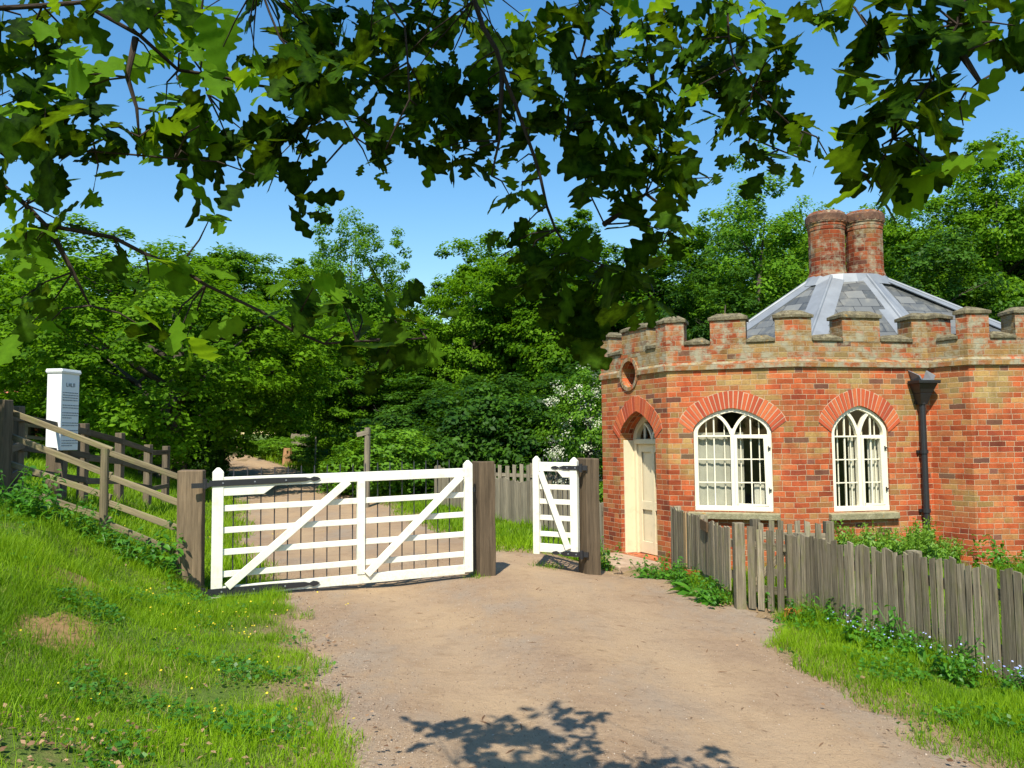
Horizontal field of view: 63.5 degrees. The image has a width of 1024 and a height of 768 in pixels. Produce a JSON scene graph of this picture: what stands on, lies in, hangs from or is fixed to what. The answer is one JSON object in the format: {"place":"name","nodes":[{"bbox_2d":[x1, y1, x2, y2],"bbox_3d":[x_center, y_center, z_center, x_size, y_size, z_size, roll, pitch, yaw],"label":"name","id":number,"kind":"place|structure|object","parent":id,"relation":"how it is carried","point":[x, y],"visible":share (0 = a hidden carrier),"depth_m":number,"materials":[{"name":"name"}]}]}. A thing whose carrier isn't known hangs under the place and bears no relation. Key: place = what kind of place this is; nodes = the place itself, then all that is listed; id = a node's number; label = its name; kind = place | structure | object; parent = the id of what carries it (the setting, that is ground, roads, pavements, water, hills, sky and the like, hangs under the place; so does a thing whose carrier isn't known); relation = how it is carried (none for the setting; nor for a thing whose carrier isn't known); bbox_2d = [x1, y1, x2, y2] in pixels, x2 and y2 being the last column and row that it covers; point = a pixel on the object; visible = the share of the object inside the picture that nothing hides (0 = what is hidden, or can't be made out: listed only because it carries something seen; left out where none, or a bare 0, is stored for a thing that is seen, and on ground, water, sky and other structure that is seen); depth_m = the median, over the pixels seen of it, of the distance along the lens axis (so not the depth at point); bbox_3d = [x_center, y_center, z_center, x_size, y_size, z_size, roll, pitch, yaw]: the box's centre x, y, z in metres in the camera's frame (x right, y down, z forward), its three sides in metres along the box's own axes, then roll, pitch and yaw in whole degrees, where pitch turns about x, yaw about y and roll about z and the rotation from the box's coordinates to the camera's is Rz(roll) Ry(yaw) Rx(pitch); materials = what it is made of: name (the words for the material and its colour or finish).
{"place":"outdoors","nodes":[
{"label":"outdoors","id":0,"kind":"place"},
{"bbox_2d":[24,453,278,581],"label":"grass","id":1,"kind":"structure","parent":0,"point":[137,503],"depth_m":13.41,"materials":[{"name":"green plant"}]},
{"bbox_2d":[0,435,1023,767],"bbox_3d":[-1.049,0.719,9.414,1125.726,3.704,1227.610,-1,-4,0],"label":"ground","id":2,"kind":"structure","parent":0,"point":[44,753],"depth_m":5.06,"materials":[{"name":"green plant"}]},
{"bbox_2d":[0,400,13,500],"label":"fence post","id":3,"kind":"object","parent":2,"relation":"on","point":[6,416],"visible":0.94,"depth_m":8.94,"materials":[{"name":"brown wood"}]},
{"bbox_2d":[0,465,49,517],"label":"weed","id":4,"kind":"object","parent":2,"relation":"on","point":[29,477],"visible":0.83,"depth_m":8.14,"materials":[{"name":"green plant"}]},
{"bbox_2d":[0,473,66,518],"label":"weed","id":5,"kind":"object","parent":2,"relation":"on","point":[52,498],"visible":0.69,"depth_m":8.07,"materials":[{"name":"green plant"}]},
{"bbox_2d":[2,612,96,653],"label":"bare soil","id":6,"kind":"structure","parent":2,"relation":"on","point":[65,628],"depth_m":5.56,"materials":[{"name":"brown soil"}]},
{"bbox_2d":[26,487,97,524],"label":"weed","id":7,"kind":"object","parent":2,"relation":"on","point":[58,507],"visible":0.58,"depth_m":8.35,"materials":[{"name":"green plant"}]},
{"bbox_2d":[45,368,80,499],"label":"notice pillar","id":8,"kind":"structure","parent":2,"relation":"on","point":[63,398],"depth_m":10.79,"materials":[{"name":"white paint"}]},
{"bbox_2d":[43,501,95,531],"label":"weed","id":9,"kind":"object","parent":2,"relation":"on","point":[81,516],"visible":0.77,"depth_m":8.42,"materials":[{"name":"green plant"}]},
{"bbox_2d":[0,247,141,366],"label":"tree","id":10,"kind":"object","parent":2,"relation":"on","point":[3,271],"visible":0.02,"depth_m":43.25,"materials":[{"name":"green plant"}]},
{"bbox_2d":[0,272,154,441],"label":"tree","id":11,"kind":"object","parent":2,"relation":"on","point":[104,361],"visible":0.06,"depth_m":26.50,"materials":[{"name":"green plant"}]},
{"bbox_2d":[10,406,169,505],"bbox_3d":[-6.262,1.429,12.733,0.337,1.947,7.434,0,-4,-9],"label":"rail fence","id":12,"kind":"object","parent":2,"relation":"on","point":[119,440],"visible":0.59,"depth_m":11.86,"materials":[{"name":"brown wood"}]},
{"bbox_2d":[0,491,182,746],"bbox_3d":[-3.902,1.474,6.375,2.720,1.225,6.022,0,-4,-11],"label":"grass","id":13,"kind":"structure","parent":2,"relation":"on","point":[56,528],"depth_m":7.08,"materials":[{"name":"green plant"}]},
{"bbox_2d":[10,410,176,554],"bbox_3d":[-4.500,1.089,8.918,2.389,1.745,0.140,-1,-4,9],"label":"rail fence","id":14,"kind":"object","parent":2,"relation":"on","point":[106,476],"visible":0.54,"depth_m":8.88,"materials":[{"name":"brown wood"}]},
{"bbox_2d":[24,423,186,476],"bbox_3d":[-10.331,1.914,20.995,4.265,1.975,0.133,-1,-4,3],"label":"rail fence","id":15,"kind":"object","parent":2,"relation":"on","point":[28,426],"visible":0.07,"depth_m":21.08,"materials":[{"name":"brown wood"}]},
{"bbox_2d":[71,522,145,550],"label":"weed","id":16,"kind":"object","parent":2,"relation":"on","point":[110,535],"visible":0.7,"depth_m":8.41,"materials":[{"name":"green plant"}]},
{"bbox_2d":[82,528,160,559],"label":"weed","id":17,"kind":"object","parent":2,"relation":"on","point":[127,541],"visible":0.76,"depth_m":8.38,"materials":[{"name":"green plant"}]},
{"bbox_2d":[121,534,184,576],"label":"weed","id":18,"kind":"object","parent":2,"relation":"on","point":[175,557],"visible":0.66,"depth_m":8.33,"materials":[{"name":"green plant"}]},
{"bbox_2d":[137,520,185,569],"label":"weed","id":19,"kind":"object","parent":2,"relation":"on","point":[162,551],"visible":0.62,"depth_m":8.47,"materials":[{"name":"green plant"}]},
{"bbox_2d":[89,380,233,476],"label":"tree","id":20,"kind":"object","parent":2,"relation":"on","point":[137,436],"visible":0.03,"depth_m":24.97,"materials":[{"name":"green plant"}]},
{"bbox_2d":[0,511,335,767],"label":"clover","id":21,"kind":"object","parent":2,"relation":"on","point":[118,744],"visible":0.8,"depth_m":4.78,"materials":[{"name":"green plant"}]},
{"bbox_2d":[0,211,359,481],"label":"tree","id":22,"kind":"object","parent":2,"relation":"on","point":[161,417],"visible":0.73,"depth_m":19.83,"materials":[{"name":"green plant"}]},
{"bbox_2d":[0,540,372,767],"bbox_3d":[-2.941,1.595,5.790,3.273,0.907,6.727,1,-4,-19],"label":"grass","id":23,"kind":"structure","parent":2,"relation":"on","point":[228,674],"depth_m":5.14,"materials":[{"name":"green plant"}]},
{"bbox_2d":[176,470,205,590],"bbox_3d":[-3.354,1.678,8.640,0.255,1.556,0.262,0,-4,-13],"label":"gate post","id":24,"kind":"object","parent":2,"relation":"on","point":[190,514],"visible":0.63,"depth_m":8.54,"materials":[{"name":"brown wood"}]},
{"bbox_2d":[181,407,234,488],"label":"bush","id":25,"kind":"object","parent":2,"relation":"on","point":[211,463],"visible":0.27,"depth_m":22.18,"materials":[{"name":"green plant"}]},
{"bbox_2d":[157,252,280,432],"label":"tree","id":26,"kind":"object","parent":2,"relation":"on","point":[212,254],"visible":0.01,"depth_m":43.24,"materials":[{"name":"green plant"}]},
{"bbox_2d":[138,242,321,431],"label":"tree","id":27,"kind":"object","parent":2,"relation":"on","point":[238,259],"visible":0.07,"depth_m":42.59,"materials":[{"name":"green plant"}]},
{"bbox_2d":[268,435,336,462],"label":"bush","id":28,"kind":"object","parent":2,"relation":"on","point":[302,440],"visible":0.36,"depth_m":30.68,"materials":[{"name":"green plant"}]},
{"bbox_2d":[246,256,371,436],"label":"tree","id":29,"kind":"object","parent":2,"relation":"on","point":[301,274],"visible":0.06,"depth_m":42.21,"materials":[{"name":"green plant"}]},
{"bbox_2d":[283,444,336,467],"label":"bush","id":30,"kind":"object","parent":2,"relation":"on","point":[291,457],"visible":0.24,"depth_m":28.52,"materials":[{"name":"green plant"}]},
{"bbox_2d":[191,460,474,597],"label":"field gate","id":31,"kind":"structure","parent":2,"relation":"on","point":[221,485],"depth_m":8.99,"materials":[{"name":"white paint"}]},
{"bbox_2d":[251,448,430,491],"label":"grass","id":32,"kind":"structure","parent":2,"relation":"on","point":[307,470],"depth_m":28.73,"materials":[{"name":"green plant"}]},
{"bbox_2d":[278,203,426,438],"bbox_3d":[-6.438,-1.873,34.188,5.327,10.538,6.765,-2,-4,18],"label":"tree","id":33,"kind":"object","parent":2,"relation":"on","point":[375,311],"visible":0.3,"depth_m":33.60,"materials":[{"name":"green plant"}]},
{"bbox_2d":[315,446,389,495],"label":"bush","id":34,"kind":"object","parent":2,"relation":"on","point":[331,487],"visible":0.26,"depth_m":20.65,"materials":[{"name":"green plant"}]},
{"bbox_2d":[356,427,369,507],"bbox_3d":[-3.288,1.943,18.314,0.308,1.958,0.154,-1,-4,0],"label":"finger post","id":35,"kind":"object","parent":2,"relation":"on","point":[366,433],"visible":0.75,"depth_m":18.29,"materials":[{"name":"wood"}]},
{"bbox_2d":[292,313,439,446],"bbox_3d":[-5.370,0.267,30.018,6.219,5.755,5.861,0,-4,-14],"label":"tree","id":36,"kind":"object","parent":2,"relation":"on","point":[361,401],"visible":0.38,"depth_m":28.83,"materials":[{"name":"green plant"}]},
{"bbox_2d":[296,356,442,453],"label":"tree","id":37,"kind":"object","parent":2,"relation":"on","point":[393,376],"visible":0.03,"depth_m":32.06,"materials":[{"name":"green plant"}]},
{"bbox_2d":[319,424,452,497],"bbox_3d":[-3.035,2.044,20.178,3.163,2.186,3.004,1,-4,-21],"label":"bush","id":38,"kind":"object","parent":2,"relation":"on","point":[414,452],"visible":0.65,"depth_m":19.56,"materials":[{"name":"green plant"}]},
{"bbox_2d":[363,259,429,377],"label":"tree","id":39,"kind":"object","parent":2,"relation":"on","point":[396,288],"visible":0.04,"depth_m":35.92,"materials":[{"name":"green plant"}]},
{"bbox_2d":[346,406,455,462],"bbox_3d":[-3.033,1.954,24.927,4.114,2.638,3.374,1,-4,-21],"label":"bush","id":40,"kind":"object","parent":2,"relation":"on","point":[391,423],"visible":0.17,"depth_m":24.20,"materials":[{"name":"green plant"}]},
{"bbox_2d":[316,372,497,458],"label":"tree","id":41,"kind":"object","parent":2,"relation":"on","point":[421,380],"visible":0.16,"depth_m":26.37,"materials":[{"name":"green plant"}]},
{"bbox_2d":[379,427,463,489],"bbox_3d":[-2.267,2.090,21.426,2.828,1.946,2.320,-1,-4,11],"label":"bush","id":42,"kind":"object","parent":2,"relation":"on","point":[433,431],"visible":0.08,"depth_m":21.06,"materials":[{"name":"green plant"}]},
{"bbox_2d":[399,396,516,493],"bbox_3d":[-1.438,1.774,21.969,3.374,2.945,4.114,-1,-4,7],"label":"bush","id":43,"kind":"object","parent":2,"relation":"on","point":[453,413],"visible":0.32,"depth_m":21.06,"materials":[{"name":"green plant"}]},
{"bbox_2d":[434,465,495,509],"bbox_3d":[-0.979,2.358,17.357,0.260,1.241,2.968,1,-4,-27],"label":"picket fence","id":44,"kind":"object","parent":2,"relation":"on","point":[443,483],"visible":0.2,"depth_m":18.00,"materials":[{"name":"grey wood"}]},
{"bbox_2d":[402,261,542,422],"bbox_3d":[-1.600,-0.789,31.262,5.097,8.023,5.362,-3,-5,35],"label":"tree","id":45,"kind":"object","parent":2,"relation":"on","point":[465,358],"visible":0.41,"depth_m":29.86,"materials":[{"name":"green plant"}]},
{"bbox_2d":[405,387,550,449],"bbox_3d":[-0.652,1.827,25.155,5.745,3.561,5.636,0,-4,-7],"label":"bush","id":46,"kind":"object","parent":2,"relation":"on","point":[419,404],"visible":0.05,"depth_m":24.15,"materials":[{"name":"green plant"}]},
{"bbox_2d":[472,461,495,576],"bbox_3d":[-0.329,1.730,9.737,0.211,1.642,0.236,1,-4,-26],"label":"gate post","id":47,"kind":"object","parent":2,"relation":"on","point":[484,547],"visible":0.68,"depth_m":9.65,"materials":[{"name":"brown wood"}]},
{"bbox_2d":[398,220,576,388],"bbox_3d":[-0.308,-1.546,34.240,7.842,9.829,7.390,-2,-4,24],"label":"tree","id":48,"kind":"object","parent":2,"relation":"on","point":[464,248],"visible":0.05,"depth_m":33.27,"materials":[{"name":"green plant"}]},
{"bbox_2d":[427,382,550,481],"bbox_3d":[-0.396,1.615,21.467,3.374,3.356,4.114,-3,-4,29],"label":"bush","id":49,"kind":"object","parent":2,"relation":"on","point":[489,403],"visible":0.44,"depth_m":20.39,"materials":[{"name":"green plant"}]},
{"bbox_2d":[371,486,612,570],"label":"grass","id":50,"kind":"structure","parent":2,"relation":"on","point":[504,540],"depth_m":14.31,"materials":[{"name":"green plant"}]},
{"bbox_2d":[0,524,997,767],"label":"fallen leaves","id":51,"kind":"object","parent":2,"relation":"on","point":[43,735],"visible":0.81,"depth_m":4.09,"materials":[{"name":"brown plant"}]},
{"bbox_2d":[0,0,1023,396],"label":"oak tree","id":52,"kind":"object","parent":2,"relation":"on","point":[906,174],"visible":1,"depth_m":2.09,"materials":[{"name":"green plant"}]},
{"bbox_2d":[443,372,598,472],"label":"tree","id":53,"kind":"object","parent":2,"relation":"on","point":[518,383],"visible":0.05,"depth_m":22.99,"materials":[{"name":"green plant"}]},
{"bbox_2d":[495,463,569,484],"bbox_3d":[0.445,2.352,18.324,3.138,1.205,0.142,-3,-4,32],"label":"picket fence","id":54,"kind":"object","parent":2,"relation":"on","point":[514,475],"visible":0.11,"depth_m":18.41,"materials":[{"name":"wood"}]},
{"bbox_2d":[475,395,601,484],"bbox_3d":[0.747,1.735,20.469,3.163,2.927,3.857,2,-5,-33],"label":"bush","id":55,"kind":"object","parent":2,"relation":"on","point":[502,457],"visible":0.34,"depth_m":19.93,"materials":[{"name":"green plant"}]},
{"bbox_2d":[457,208,641,399],"bbox_3d":[1.966,-1.464,30.033,6.649,9.305,6.994,-2,-4,23],"label":"tree","id":56,"kind":"object","parent":2,"relation":"on","point":[522,318],"visible":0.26,"depth_m":28.72,"materials":[{"name":"green plant"}]},
{"bbox_2d":[495,477,603,551],"bbox_3d":[0.505,2.374,14.589,0.278,1.391,3.388,2,-5,-34],"label":"picket fence","id":57,"kind":"object","parent":2,"relation":"on","point":[513,498],"visible":0.33,"depth_m":14.87,"materials":[{"name":"grey wood"}]},
{"bbox_2d":[523,407,602,480],"bbox_3d":[1.989,1.833,20.889,4.114,2.649,3.374,-3,-4,33],"label":"bush","id":58,"kind":"object","parent":2,"relation":"on","point":[596,449],"visible":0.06,"depth_m":20.34,"materials":[{"name":"green plant"}]},
{"bbox_2d":[526,364,602,487],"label":"hawthorn","id":59,"kind":"object","parent":2,"relation":"on","point":[591,437],"visible":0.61,"depth_m":17.32,"materials":[{"name":"green plant"}]},
{"bbox_2d":[528,361,601,416],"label":"tree","id":60,"kind":"object","parent":2,"relation":"on","point":[575,370],"visible":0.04,"depth_m":23.67,"materials":[{"name":"green plant"}]},
{"bbox_2d":[577,458,600,574],"bbox_3d":[0.970,1.807,10.423,0.197,1.748,0.251,1,-4,-24],"label":"gate post","id":61,"kind":"object","parent":2,"relation":"on","point":[589,519],"visible":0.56,"depth_m":10.33,"materials":[{"name":"brown wood"}]},
{"bbox_2d":[532,456,588,559],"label":"wicket gate","id":62,"kind":"structure","parent":61,"relation":"attached to","point":[572,468],"depth_m":10.45,"materials":[{"name":"white paint"}]},
{"bbox_2d":[225,453,973,767],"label":"dirt drive","id":63,"kind":"structure","parent":2,"relation":"on","point":[678,617],"depth_m":5.83,"materials":[{"name":"beige soil"}]},
{"bbox_2d":[264,556,970,767],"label":"pebbles","id":64,"kind":"object","parent":63,"relation":"on","point":[396,741],"visible":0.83,"depth_m":5.36,"materials":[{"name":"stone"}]},
{"bbox_2d":[494,234,730,401],"bbox_3d":[4.019,-0.921,29.189,8.112,8.143,7.645,-3,-4,29],"label":"tree","id":65,"kind":"object","parent":2,"relation":"on","point":[604,255],"visible":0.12,"depth_m":27.97,"materials":[{"name":"green plant"}]},
{"bbox_2d":[611,226,766,328],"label":"tree","id":66,"kind":"object","parent":2,"relation":"on","point":[696,266],"visible":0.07,"depth_m":29.01,"materials":[{"name":"green plant"}]},
{"bbox_2d":[655,568,733,604],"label":"weed","id":67,"kind":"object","parent":2,"relation":"on","point":[705,587],"depth_m":9.26,"materials":[{"name":"green plant"}]},
{"bbox_2d":[636,252,774,340],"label":"tree","id":68,"kind":"object","parent":2,"relation":"on","point":[745,302],"visible":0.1,"depth_m":23.99,"materials":[{"name":"green plant"}]},
{"bbox_2d":[670,506,746,609],"bbox_3d":[2.256,2.130,9.716,0.142,1.278,2.917,0,-4,-2],"label":"picket fence","id":69,"kind":"object","parent":2,"relation":"on","point":[695,545],"visible":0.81,"depth_m":9.15,"materials":[{"name":"grey wood"}]},
{"bbox_2d":[676,216,782,296],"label":"tree","id":70,"kind":"object","parent":2,"relation":"on","point":[710,236],"visible":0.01,"depth_m":44.46,"materials":[{"name":"green plant"}]},
{"bbox_2d":[680,140,808,332],"bbox_3d":[8.547,-2.268,27.223,6.272,11.232,5.832,0,-4,-1],"label":"tree","id":71,"kind":"object","parent":2,"relation":"on","point":[789,280],"visible":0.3,"depth_m":26.50,"materials":[{"name":"green plant"}]},
{"bbox_2d":[749,519,833,579],"bbox_3d":[3.047,2.001,8.933,0.921,1.088,0.141,0,-4,-7],"label":"picket fence","id":72,"kind":"object","parent":2,"relation":"on","point":[827,534],"visible":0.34,"depth_m":8.90,"materials":[{"name":"grey wood"}]},
{"bbox_2d":[765,592,819,621],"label":"weed","id":73,"kind":"object","parent":2,"relation":"on","point":[793,607],"visible":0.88,"depth_m":7.59,"materials":[{"name":"green plant"}]},
{"bbox_2d":[755,195,834,303],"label":"tree","id":74,"kind":"object","parent":2,"relation":"on","point":[800,264],"visible":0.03,"depth_m":30.41,"materials":[{"name":"green plant"}]},
{"bbox_2d":[599,209,1023,574],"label":"gatehouse","id":75,"kind":"object","parent":2,"relation":"on","point":[864,388],"visible":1,"depth_m":11.33,"materials":[{"name":"brick"}]},
{"bbox_2d":[638,444,657,555],"bbox_3d":[2.134,1.726,12.389,0.042,1.648,0.800,1,-4,-24],"label":"door","id":76,"kind":"structure","parent":75,"relation":"in","point":[646,452],"depth_m":12.56,"materials":[{"name":"paint"}]},
{"bbox_2d":[688,408,780,520],"bbox_3d":[3.018,1.082,11.316,1.210,1.510,0.218,-2,-4,19],"label":"window","id":77,"kind":"structure","parent":75,"relation":"in","point":[719,459],"depth_m":11.37,"materials":[{"name":"beige paint"}]},
{"bbox_2d":[829,406,899,520],"bbox_3d":[4.710,1.056,11.222,1.020,1.530,0.224,0,-4,-11],"label":"window","id":78,"kind":"structure","parent":75,"relation":"in","point":[876,444],"depth_m":11.24,"materials":[{"name":"beige paint"}]},
{"bbox_2d":[832,519,854,557],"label":"fern","id":79,"kind":"object","parent":2,"relation":"on","point":[840,540],"visible":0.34,"depth_m":10.06,"materials":[{"name":"green plant"}]},
{"bbox_2d":[841,603,874,643],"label":"weed","id":80,"kind":"object","parent":2,"relation":"on","point":[857,624],"visible":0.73,"depth_m":6.90,"materials":[{"name":"green plant"}]},
{"bbox_2d":[862,620,911,652],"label":"weed","id":81,"kind":"object","parent":2,"relation":"on","point":[882,633],"visible":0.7,"depth_m":6.56,"materials":[{"name":"green plant"}]},
{"bbox_2d":[868,627,916,660],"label":"weed","id":82,"kind":"object","parent":2,"relation":"on","point":[904,648],"visible":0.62,"depth_m":6.30,"materials":[{"name":"green plant"}]},
{"bbox_2d":[762,592,1023,767],"bbox_3d":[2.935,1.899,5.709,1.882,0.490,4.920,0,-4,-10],"label":"grass","id":83,"kind":"structure","parent":2,"relation":"on","point":[1009,700],"depth_m":5.55,"materials":[{"name":"green plant"}]},
{"bbox_2d":[769,614,1023,739],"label":"clover","id":84,"kind":"object","parent":2,"relation":"on","point":[919,672],"visible":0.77,"depth_m":5.72,"materials":[{"name":"green plant"}]},
{"bbox_2d":[784,532,1023,685],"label":"picket fence","id":85,"kind":"object","parent":2,"relation":"on","point":[817,567],"visible":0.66,"depth_m":6.49,"materials":[{"name":"grey wood"}]},
{"bbox_2d":[747,526,786,612],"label":"garden gate","id":86,"kind":"structure","parent":85,"relation":"attached to","point":[755,582],"depth_m":8.12,"materials":[{"name":"grey wood"}]},
{"bbox_2d":[872,602,945,647],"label":"weed","id":87,"kind":"object","parent":2,"relation":"on","point":[891,616],"visible":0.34,"depth_m":6.63,"materials":[{"name":"green plant"}]},
{"bbox_2d":[844,202,992,306],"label":"tree","id":88,"kind":"object","parent":2,"relation":"on","point":[889,235],"visible":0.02,"depth_m":27.57,"materials":[{"name":"green plant"}]},
{"bbox_2d":[918,524,944,572],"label":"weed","id":89,"kind":"object","parent":2,"relation":"on","point":[934,553],"visible":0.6,"depth_m":9.85,"materials":[{"name":"green plant"}]},
{"bbox_2d":[846,183,1020,311],"bbox_3d":[14.266,-1.651,27.312,6.471,9.504,5.096,0,-4,-6],"label":"tree","id":90,"kind":"object","parent":2,"relation":"on","point":[934,222],"visible":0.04,"depth_m":26.28,"materials":[{"name":"green plant"}]},
{"bbox_2d":[894,633,985,684],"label":"weed","id":91,"kind":"object","parent":2,"relation":"on","point":[944,672],"visible":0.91,"depth_m":5.85,"materials":[{"name":"green plant"}]},
{"bbox_2d":[883,224,1023,321],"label":"tree","id":92,"kind":"object","parent":2,"relation":"on","point":[957,254],"visible":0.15,"depth_m":23.00,"materials":[{"name":"green plant"}]},
{"bbox_2d":[935,645,980,688],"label":"weed","id":93,"kind":"object","parent":2,"relation":"on","point":[960,679],"visible":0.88,"depth_m":5.73,"materials":[{"name":"green plant"}]},
{"bbox_2d":[895,128,1023,312],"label":"tree","id":94,"kind":"object","parent":2,"relation":"on","point":[1013,219],"visible":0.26,"depth_m":25.68,"materials":[{"name":"green plant"}]},
{"bbox_2d":[945,537,974,563],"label":"fern","id":95,"kind":"object","parent":2,"relation":"on","point":[956,547],"visible":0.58,"depth_m":9.99,"materials":[{"name":"green plant"}]},
{"bbox_2d":[946,182,1023,316],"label":"tree","id":96,"kind":"object","parent":2,"relation":"on","point":[1005,262],"visible":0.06,"depth_m":26.78,"materials":[{"name":"green plant"}]},
{"bbox_2d":[967,534,1023,574],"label":"weed","id":97,"kind":"object","parent":2,"relation":"on","point":[993,545],"visible":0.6,"depth_m":10.12,"materials":[{"name":"green plant"}]},
{"bbox_2d":[0,0,1023,434],"label":"sky","id":98,"kind":"structure","parent":0,"point":[141,200],"materials":[{"name":"blue"}]},
{"bbox_2d":[690,557,1023,663],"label":"grass","id":99,"kind":"structure","parent":0,"point":[990,566],"depth_m":8.79,"materials":[{"name":"green plant"}]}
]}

